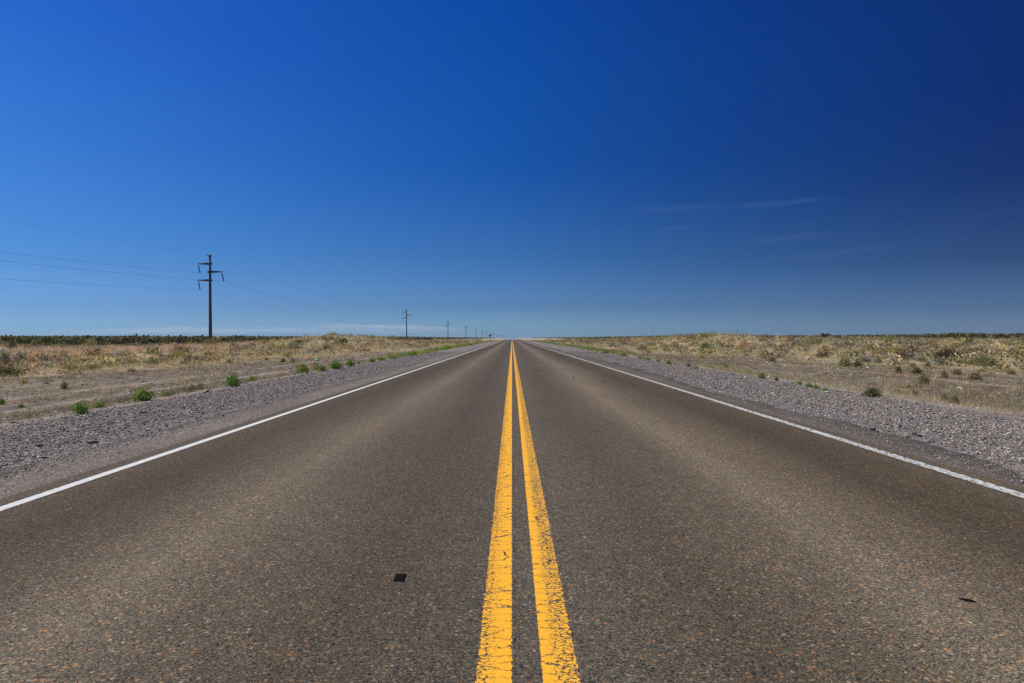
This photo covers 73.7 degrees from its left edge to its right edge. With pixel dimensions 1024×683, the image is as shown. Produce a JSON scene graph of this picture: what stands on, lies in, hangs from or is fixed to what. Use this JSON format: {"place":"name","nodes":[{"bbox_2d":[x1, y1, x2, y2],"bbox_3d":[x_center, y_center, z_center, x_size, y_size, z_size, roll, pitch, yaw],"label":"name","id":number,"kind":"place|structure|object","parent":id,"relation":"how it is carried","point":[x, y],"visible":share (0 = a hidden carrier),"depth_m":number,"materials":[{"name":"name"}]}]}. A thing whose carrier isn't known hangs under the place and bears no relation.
{"place":"outdoors","nodes":[
{"label":"outdoors","id":0,"kind":"place"},
{"bbox_2d":[0,347,15,361],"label":"shrub","id":1,"kind":"object","parent":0,"point":[3,354],"visible":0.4,"depth_m":42.17,"materials":[{"name":"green plant"}]},
{"bbox_2d":[7,341,16,348],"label":"shrub","id":2,"kind":"object","parent":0,"point":[13,344],"visible":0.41,"depth_m":82.03,"materials":[{"name":"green plant"}]},
{"bbox_2d":[11,347,30,359],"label":"shrub","id":3,"kind":"object","parent":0,"point":[19,355],"visible":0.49,"depth_m":44.51,"materials":[{"name":"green plant"}]},
{"bbox_2d":[25,355,39,362],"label":"shrub","id":4,"kind":"object","parent":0,"point":[32,358],"visible":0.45,"depth_m":42.62,"materials":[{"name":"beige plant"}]},
{"bbox_2d":[80,345,101,357],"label":"shrub","id":5,"kind":"object","parent":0,"point":[91,353],"visible":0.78,"depth_m":52.49,"materials":[{"name":"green plant"}]},
{"bbox_2d":[86,440,98,443],"bbox_3d":[-4.719,1.126,7.669,0.128,0.043,0.076,0,0,-17],"label":"rock","id":6,"kind":"object","parent":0,"point":[91,441],"visible":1,"depth_m":7.66,"materials":[{"name":"grey stone"}]},
{"bbox_2d":[143,346,160,356],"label":"shrub","id":7,"kind":"object","parent":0,"point":[152,350],"visible":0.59,"depth_m":56.13,"materials":[{"name":"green plant"}]},
{"bbox_2d":[0,356,361,397],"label":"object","id":8,"kind":"object","parent":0,"point":[189,372],"visible":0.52,"depth_m":31.52,"materials":[{"name":"plant"}]},
{"bbox_2d":[72,354,361,390],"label":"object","id":9,"kind":"object","parent":8,"relation":"attached to","point":[233,364],"visible":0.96,"depth_m":33.82,"materials":[{"name":"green plant"}]},
{"bbox_2d":[0,353,378,398],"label":"dry grass","id":10,"kind":"structure","parent":0,"point":[128,364],"depth_m":36.61,"materials":[{"name":"plant"}]},
{"bbox_2d":[0,340,503,498],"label":"shoulder","id":11,"kind":"object","parent":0,"point":[16,482],"visible":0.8,"depth_m":7.30},
{"bbox_2d":[0,340,1023,682],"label":"road","id":12,"kind":"structure","parent":0,"point":[700,540],"depth_m":3.71,"materials":[{"name":"grey asphalt"}]},
{"bbox_2d":[0,342,498,511],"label":"road marking","id":13,"kind":"object","parent":12,"relation":"on","point":[16,503],"visible":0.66,"depth_m":6.50,"materials":[{"name":"white paint"}]},
{"bbox_2d":[393,573,406,581],"bbox_3d":[-0.536,1.132,3.274,0.062,0.002,0.118,0,0,-3],"label":"tar patch","id":14,"kind":"object","parent":12,"relation":"on","point":[400,578],"visible":1,"depth_m":3.27,"materials":[{"name":"black asphalt"}]},
{"bbox_2d":[472,342,515,682],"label":"road marking","id":15,"kind":"object","parent":12,"relation":"on","point":[494,659],"visible":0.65,"depth_m":3.21,"materials":[{"name":"yellow paint"}]},
{"bbox_2d":[512,340,584,682],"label":"road marking","id":16,"kind":"object","parent":12,"relation":"on","point":[558,657],"visible":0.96,"depth_m":3.22,"materials":[{"name":"yellow paint"}]},
{"bbox_2d":[520,340,1023,499],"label":"road marking","id":17,"kind":"object","parent":12,"relation":"on","point":[993,486],"visible":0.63,"depth_m":7.03,"materials":[{"name":"white paint"}]},
{"bbox_2d":[958,598,975,602],"bbox_3d":[1.993,1.132,2.988,0.066,0.005,0.030,0,0,44],"label":"rubber scrap","id":18,"kind":"object","parent":12,"relation":"on","point":[967,600],"visible":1,"depth_m":2.98,"materials":[{"name":"black rubber"}]},
{"bbox_2d":[0,336,1023,478],"bbox_3d":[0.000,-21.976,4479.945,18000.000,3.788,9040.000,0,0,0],"label":"ground","id":19,"kind":"structure","parent":0,"point":[49,403],"depth_m":17.17,"materials":[{"name":"soil"}]},
{"bbox_2d":[0,336,14,342],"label":"thorn tree","id":20,"kind":"object","parent":19,"relation":"on","point":[10,338],"visible":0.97,"depth_m":127.65,"materials":[{"name":"green plant"}]},
{"bbox_2d":[0,355,21,366],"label":"shrub","id":21,"kind":"object","parent":19,"relation":"on","point":[6,361],"visible":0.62,"depth_m":35.79,"materials":[{"name":"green plant"}]},
{"bbox_2d":[0,365,24,376],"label":"shrub","id":22,"kind":"object","parent":19,"relation":"on","point":[6,370],"visible":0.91,"depth_m":29.04,"materials":[{"name":"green plant"}]},
{"bbox_2d":[15,337,32,345],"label":"thorn tree","id":23,"kind":"object","parent":19,"relation":"on","point":[25,340],"visible":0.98,"depth_m":127.80,"materials":[{"name":"green plant"}]},
{"bbox_2d":[37,337,54,345],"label":"thorn tree","id":24,"kind":"object","parent":19,"relation":"on","point":[46,339],"visible":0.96,"depth_m":127.76,"materials":[{"name":"green plant"}]},
{"bbox_2d":[60,380,67,388],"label":"shrub","id":25,"kind":"object","parent":19,"relation":"on","point":[64,384],"visible":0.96,"depth_m":20.20,"materials":[{"name":"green plant"}]},
{"bbox_2d":[59,338,77,345],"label":"thorn tree","id":26,"kind":"object","parent":19,"relation":"on","point":[68,340],"visible":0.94,"depth_m":127.32,"materials":[{"name":"green plant"}]},
{"bbox_2d":[71,395,90,413],"bbox_3d":[-7.170,1.056,11.309,0.289,0.316,0.316,0,0,11],"label":"green clump","id":27,"kind":"object","parent":19,"relation":"on","point":[82,409],"visible":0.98,"depth_m":11.29,"materials":[{"name":"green plant"}]},
{"bbox_2d":[81,362,103,369],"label":"shrub","id":28,"kind":"object","parent":19,"relation":"on","point":[94,365],"visible":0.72,"depth_m":34.93,"materials":[{"name":"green plant"}]},
{"bbox_2d":[93,401,106,407],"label":"green clump","id":29,"kind":"object","parent":19,"relation":"on","point":[98,404],"visible":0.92,"depth_m":12.62,"materials":[{"name":"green plant"}]},
{"bbox_2d":[96,337,104,345],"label":"thorn tree","id":30,"kind":"object","parent":19,"relation":"on","point":[100,340],"visible":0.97,"depth_m":127.60,"materials":[{"name":"green plant"}]},
{"bbox_2d":[120,337,137,344],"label":"thorn tree","id":31,"kind":"object","parent":19,"relation":"on","point":[125,339],"visible":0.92,"depth_m":127.56,"materials":[{"name":"green plant"}]},
{"bbox_2d":[10,340,253,348],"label":"wire fence","id":32,"kind":"object","parent":19,"relation":"on","point":[105,343],"visible":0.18,"depth_m":83.96,"materials":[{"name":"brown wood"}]},
{"bbox_2d":[0,339,277,358],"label":"pinkish grass","id":33,"kind":"structure","parent":19,"relation":"on","point":[132,348],"depth_m":68.75,"materials":[{"name":"plant"}]},
{"bbox_2d":[130,386,156,401],"bbox_3d":[-7.451,1.034,13.806,0.499,0.373,0.487,0,0,-27],"label":"green clump","id":34,"kind":"object","parent":19,"relation":"on","point":[144,395],"visible":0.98,"depth_m":13.73,"materials":[{"name":"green plant"}]},
{"bbox_2d":[169,350,187,359],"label":"shrub","id":35,"kind":"object","parent":19,"relation":"on","point":[178,353],"visible":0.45,"depth_m":51.12,"materials":[{"name":"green plant"}]},
{"bbox_2d":[186,337,201,343],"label":"thorn tree","id":36,"kind":"object","parent":19,"relation":"on","point":[198,339],"visible":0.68,"depth_m":133.66,"materials":[{"name":"green plant"}]},
{"bbox_2d":[202,337,217,345],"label":"shrub","id":37,"kind":"object","parent":19,"relation":"on","point":[206,341],"visible":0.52,"depth_m":80.50,"materials":[{"name":"green plant"}]},
{"bbox_2d":[197,255,223,341],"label":"power pole","id":38,"kind":"object","parent":19,"relation":"on","point":[210,280],"visible":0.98,"depth_m":88.94,"materials":[{"name":"wood"}]},
{"bbox_2d":[215,337,228,341],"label":"thorn tree","id":39,"kind":"object","parent":19,"relation":"on","point":[225,339],"visible":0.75,"depth_m":133.89,"materials":[{"name":"green plant"}]},
{"bbox_2d":[224,371,240,386],"bbox_3d":[-7.218,0.923,17.645,0.411,0.533,0.401,0,0,-36],"label":"green clump","id":40,"kind":"object","parent":19,"relation":"on","point":[233,379],"visible":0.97,"depth_m":17.61,"materials":[{"name":"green plant"}]},
{"bbox_2d":[0,332,483,374],"bbox_3d":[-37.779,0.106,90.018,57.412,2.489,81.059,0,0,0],"label":"dry grass","id":41,"kind":"structure","parent":19,"relation":"on","point":[286,341],"depth_m":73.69,"materials":[{"name":"plant"}]},
{"bbox_2d":[0,333,490,345],"bbox_3d":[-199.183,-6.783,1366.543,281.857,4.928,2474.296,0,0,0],"label":"scrub woodland","id":42,"kind":"object","parent":19,"relation":"on","point":[87,339],"visible":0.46,"depth_m":137.69,"materials":[{"name":"green plant"}]},
{"bbox_2d":[238,337,257,340],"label":"thorn tree","id":43,"kind":"object","parent":19,"relation":"on","point":[250,338],"visible":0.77,"depth_m":133.28,"materials":[{"name":"green plant"}]},
{"bbox_2d":[35,336,489,346],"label":"dry grass","id":44,"kind":"structure","parent":19,"relation":"on","point":[401,341],"depth_m":148.83,"materials":[{"name":"plant"}]},
{"bbox_2d":[271,341,286,349],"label":"shrub","id":45,"kind":"object","parent":19,"relation":"on","point":[282,343],"visible":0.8,"depth_m":71.32,"materials":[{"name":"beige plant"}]},
{"bbox_2d":[284,341,301,349],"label":"shrub","id":46,"kind":"object","parent":19,"relation":"on","point":[291,346],"visible":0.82,"depth_m":70.78,"materials":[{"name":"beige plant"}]},
{"bbox_2d":[295,363,308,372],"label":"green clump","id":47,"kind":"object","parent":19,"relation":"on","point":[303,368],"visible":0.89,"depth_m":24.71,"materials":[{"name":"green plant"}]},
{"bbox_2d":[312,358,320,369],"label":"green clump","id":48,"kind":"object","parent":19,"relation":"on","point":[314,367],"visible":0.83,"depth_m":26.98,"materials":[{"name":"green plant"}]},
{"bbox_2d":[317,364,327,370],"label":"green clump","id":49,"kind":"object","parent":19,"relation":"on","point":[322,367],"visible":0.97,"depth_m":25.72,"materials":[{"name":"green plant"}]},
{"bbox_2d":[328,356,343,368],"bbox_3d":[-7.082,0.861,27.431,0.642,0.546,0.653,0,0,-29],"label":"green clump","id":50,"kind":"object","parent":19,"relation":"on","point":[333,365],"visible":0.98,"depth_m":27.30,"materials":[{"name":"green plant"}]},
{"bbox_2d":[334,336,347,343],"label":"shrub","id":51,"kind":"object","parent":19,"relation":"on","point":[340,340],"visible":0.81,"depth_m":87.37,"materials":[{"name":"beige plant"}]},
{"bbox_2d":[345,358,355,365],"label":"green clump","id":52,"kind":"object","parent":19,"relation":"on","point":[350,362],"visible":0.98,"depth_m":30.49,"materials":[{"name":"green plant"}]},
{"bbox_2d":[402,309,410,338],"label":"power pole","id":53,"kind":"object","parent":19,"relation":"on","point":[406,322],"visible":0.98,"depth_m":254.88,"materials":[{"name":"wood"}]},
{"bbox_2d":[0,351,1023,487],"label":"gravel","id":54,"kind":"structure","parent":19,"relation":"on","point":[198,410],"depth_m":11.22,"materials":[{"name":"grey gravel"}]},
{"bbox_2d":[0,340,1023,423],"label":"weeds","id":55,"kind":"object","parent":19,"relation":"on","point":[217,385],"visible":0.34,"depth_m":24.48,"materials":[{"name":"plant"}]},
{"bbox_2d":[698,342,708,348],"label":"shrub","id":56,"kind":"object","parent":19,"relation":"on","point":[706,345],"visible":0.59,"depth_m":68.66,"materials":[{"name":"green plant"}]},
{"bbox_2d":[736,339,752,346],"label":"shrub","id":57,"kind":"object","parent":19,"relation":"on","point":[746,342],"visible":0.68,"depth_m":72.47,"materials":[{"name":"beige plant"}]},
{"bbox_2d":[539,336,1006,344],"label":"dry grass","id":58,"kind":"structure","parent":19,"relation":"on","point":[625,340],"depth_m":158.06,"materials":[{"name":"plant"}]},
{"bbox_2d":[534,332,1017,338],"bbox_3d":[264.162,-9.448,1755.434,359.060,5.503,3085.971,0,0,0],"label":"scrub woodland","id":59,"kind":"object","parent":19,"relation":"on","point":[921,335],"visible":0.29,"depth_m":306.59,"materials":[{"name":"green plant"}]},
{"bbox_2d":[541,331,1023,372],"bbox_3d":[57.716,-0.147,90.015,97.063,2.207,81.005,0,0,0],"label":"dry grass","id":60,"kind":"structure","parent":19,"relation":"on","point":[716,352],"depth_m":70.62,"materials":[{"name":"plant"}]},
{"bbox_2d":[807,335,821,344],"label":"shrub","id":61,"kind":"object","parent":19,"relation":"on","point":[811,342],"visible":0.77,"depth_m":71.28,"materials":[{"name":"beige plant"}]},
{"bbox_2d":[610,349,1023,410],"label":"verge tufts","id":62,"kind":"object","parent":19,"relation":"on","point":[966,381],"visible":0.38,"depth_m":21.83,"materials":[{"name":"plant"}]},
{"bbox_2d":[812,352,834,357],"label":"shrub","id":63,"kind":"object","parent":19,"relation":"on","point":[821,354],"visible":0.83,"depth_m":44.14,"materials":[{"name":"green plant"}]},
{"bbox_2d":[838,356,851,366],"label":"shrub","id":64,"kind":"object","parent":19,"relation":"on","point":[842,363],"visible":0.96,"depth_m":32.81,"materials":[{"name":"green plant"}]},
{"bbox_2d":[852,359,863,366],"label":"shrub","id":65,"kind":"object","parent":19,"relation":"on","point":[856,363],"visible":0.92,"depth_m":32.40,"materials":[{"name":"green plant"}]},
{"bbox_2d":[858,355,873,362],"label":"shrub","id":66,"kind":"object","parent":19,"relation":"on","point":[865,359],"visible":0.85,"depth_m":37.52,"materials":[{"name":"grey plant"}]},
{"bbox_2d":[859,345,875,350],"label":"shrub","id":67,"kind":"object","parent":19,"relation":"on","point":[868,347],"visible":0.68,"depth_m":51.77,"materials":[{"name":"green plant"}]},
{"bbox_2d":[861,385,882,396],"bbox_3d":[7.654,1.057,14.484,0.451,0.272,0.402,0,0,-28],"label":"green clump","id":68,"kind":"object","parent":19,"relation":"on","point":[872,392],"visible":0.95,"depth_m":14.45,"materials":[{"name":"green plant"}]},
{"bbox_2d":[743,356,1017,400],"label":"flower stalks","id":69,"kind":"object","parent":19,"relation":"on","point":[902,375],"visible":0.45,"depth_m":25.48,"materials":[{"name":"plant"}]},
{"bbox_2d":[617,344,1023,395],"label":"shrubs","id":70,"kind":"object","parent":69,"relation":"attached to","point":[880,367],"visible":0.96,"depth_m":27.66,"materials":[{"name":"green plant"}]},
{"bbox_2d":[886,344,907,353],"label":"shrub","id":71,"kind":"object","parent":19,"relation":"on","point":[895,349],"visible":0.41,"depth_m":46.39,"materials":[{"name":"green plant"}]},
{"bbox_2d":[894,350,909,360],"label":"shrub","id":72,"kind":"object","parent":19,"relation":"on","point":[902,353],"visible":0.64,"depth_m":38.72,"materials":[{"name":"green plant"}]},
{"bbox_2d":[906,344,921,355],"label":"shrub","id":73,"kind":"object","parent":19,"relation":"on","point":[912,348],"visible":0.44,"depth_m":43.08,"materials":[{"name":"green plant"}]},
{"bbox_2d":[910,366,923,373],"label":"shrub","id":74,"kind":"object","parent":19,"relation":"on","point":[917,370],"visible":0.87,"depth_m":26.20,"materials":[{"name":"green plant"}]},
{"bbox_2d":[916,373,931,383],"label":"shrub","id":75,"kind":"object","parent":19,"relation":"on","point":[924,379],"visible":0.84,"depth_m":20.68,"materials":[{"name":"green plant"}]},
{"bbox_2d":[925,333,937,337],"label":"thorn tree","id":76,"kind":"object","parent":19,"relation":"on","point":[931,335],"visible":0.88,"depth_m":214.25,"materials":[{"name":"green plant"}]},
{"bbox_2d":[932,357,944,364],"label":"shrub","id":77,"kind":"object","parent":19,"relation":"on","point":[939,361],"visible":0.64,"depth_m":34.48,"materials":[{"name":"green plant"}]},
{"bbox_2d":[929,341,961,359],"bbox_3d":[23.616,0.531,36.990,1.703,1.075,1.638,0,0,-20],"label":"shrub","id":78,"kind":"object","parent":19,"relation":"on","point":[941,354],"visible":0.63,"depth_m":36.97,"materials":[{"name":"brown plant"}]},
{"bbox_2d":[949,394,959,403],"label":"shrub","id":79,"kind":"object","parent":19,"relation":"on","point":[955,399],"visible":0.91,"depth_m":13.32,"materials":[{"name":"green plant"}]},
{"bbox_2d":[941,332,970,338],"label":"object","id":80,"kind":"object","parent":19,"relation":"on","point":[954,334],"visible":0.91,"depth_m":149.10,"materials":[{"name":"green plant"}]},
{"bbox_2d":[951,369,963,374],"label":"shrub","id":81,"kind":"object","parent":19,"relation":"on","point":[956,372],"visible":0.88,"depth_m":25.52,"materials":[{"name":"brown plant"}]},
{"bbox_2d":[954,350,975,358],"bbox_3d":[24.186,0.746,36.369,1.256,0.648,1.355,0,0,-25],"label":"shrub","id":82,"kind":"object","parent":19,"relation":"on","point":[963,354],"visible":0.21,"depth_m":36.30,"materials":[{"name":"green plant"}]},
{"bbox_2d":[962,338,978,343],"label":"shrub","id":83,"kind":"object","parent":19,"relation":"on","point":[966,340],"visible":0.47,"depth_m":71.22,"materials":[{"name":"green plant"}]},
{"bbox_2d":[966,333,980,337],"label":"thorn tree","id":84,"kind":"object","parent":19,"relation":"on","point":[973,335],"visible":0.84,"depth_m":189.34,"materials":[{"name":"green plant"}]},
{"bbox_2d":[967,370,983,379],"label":"shrub","id":85,"kind":"object","parent":19,"relation":"on","point":[977,377],"visible":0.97,"depth_m":22.74,"materials":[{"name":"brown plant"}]},
{"bbox_2d":[967,354,1000,365],"bbox_3d":[21.946,0.866,31.716,1.311,0.564,1.399,0,0,-2],"label":"shrub","id":86,"kind":"object","parent":19,"relation":"on","point":[980,360],"visible":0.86,"depth_m":31.68,"materials":[{"name":"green plant"}]},
{"bbox_2d":[988,333,1006,338],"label":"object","id":87,"kind":"object","parent":19,"relation":"on","point":[997,335],"visible":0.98,"depth_m":194.42,"materials":[{"name":"green plant"}]},
{"bbox_2d":[1011,333,1023,337],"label":"thorn tree","id":88,"kind":"object","parent":19,"relation":"on","point":[1018,334],"visible":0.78,"depth_m":189.22,"materials":[{"name":"green plant"}]},
{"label":"power pole","id":89,"kind":"object","parent":19,"relation":"on","visible":0},
{"bbox_2d":[5,261,426,325],"bbox_3d":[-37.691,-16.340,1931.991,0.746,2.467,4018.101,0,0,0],"label":"power line","id":90,"kind":"object","parent":89,"relation":"hanging from","point":[172,277],"visible":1,"depth_m":72.78,"materials":[{"name":"metal"}]},
{"bbox_2d":[6,252,455,329],"bbox_3d":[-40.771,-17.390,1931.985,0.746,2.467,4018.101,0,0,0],"label":"power line","id":91,"kind":"object","parent":89,"relation":"hanging from","point":[182,271],"visible":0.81,"depth_m":75.65,"materials":[{"name":"metal"}]},
{"bbox_2d":[0,346,1023,427],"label":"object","id":92,"kind":"object","parent":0,"point":[260,381],"visible":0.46,"depth_m":22.93,"materials":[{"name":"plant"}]},
{"bbox_2d":[0,0,1023,337],"label":"sky","id":93,"kind":"structure","parent":0,"point":[507,168],"materials":[{"name":"blue"}]},
{"bbox_2d":[398,340,637,354],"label":"verge grass","id":94,"kind":"structure","parent":0,"point":[604,349],"depth_m":76.29,"materials":[{"name":"plant"}]},
{"bbox_2d":[521,340,1023,487],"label":"shoulder","id":95,"kind":"object","parent":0,"point":[949,462],"visible":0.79,"depth_m":8.03},
{"bbox_2d":[544,342,1023,413],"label":"edge grass","id":96,"kind":"structure","parent":0,"point":[794,377],"depth_m":18.33,"materials":[{"name":"plant"}]},
{"bbox_2d":[632,344,1023,388],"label":"dry grass","id":97,"kind":"structure","parent":0,"point":[838,359],"depth_m":39.30,"materials":[{"name":"plant"}]},
{"bbox_2d":[837,339,856,345],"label":"shrub","id":98,"kind":"object","parent":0,"point":[845,340],"visible":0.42,"depth_m":63.15,"materials":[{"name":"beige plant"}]},
{"bbox_2d":[890,387,900,393],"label":"shrub","id":99,"kind":"object","parent":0,"point":[896,390],"visible":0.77,"depth_m":16.00,"materials":[{"name":"beige plant"}]},
{"bbox_2d":[907,386,917,394],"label":"shrub","id":100,"kind":"object","parent":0,"point":[911,389],"visible":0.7,"depth_m":15.52,"materials":[{"name":"beige plant"}]},
{"bbox_2d":[949,341,965,347],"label":"shrub","id":101,"kind":"object","parent":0,"point":[957,343],"visible":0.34,"depth_m":57.63,"materials":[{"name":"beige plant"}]},
{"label":"power pole","id":102,"kind":"object","parent":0,"visible":0},
{"bbox_2d":[9,279,464,330],"bbox_3d":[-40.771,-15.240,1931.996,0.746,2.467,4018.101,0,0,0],"label":"power line","id":103,"kind":"object","parent":102,"relation":"hanging from","point":[169,288],"visible":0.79,"depth_m":75.94,"materials":[{"name":"metal"}]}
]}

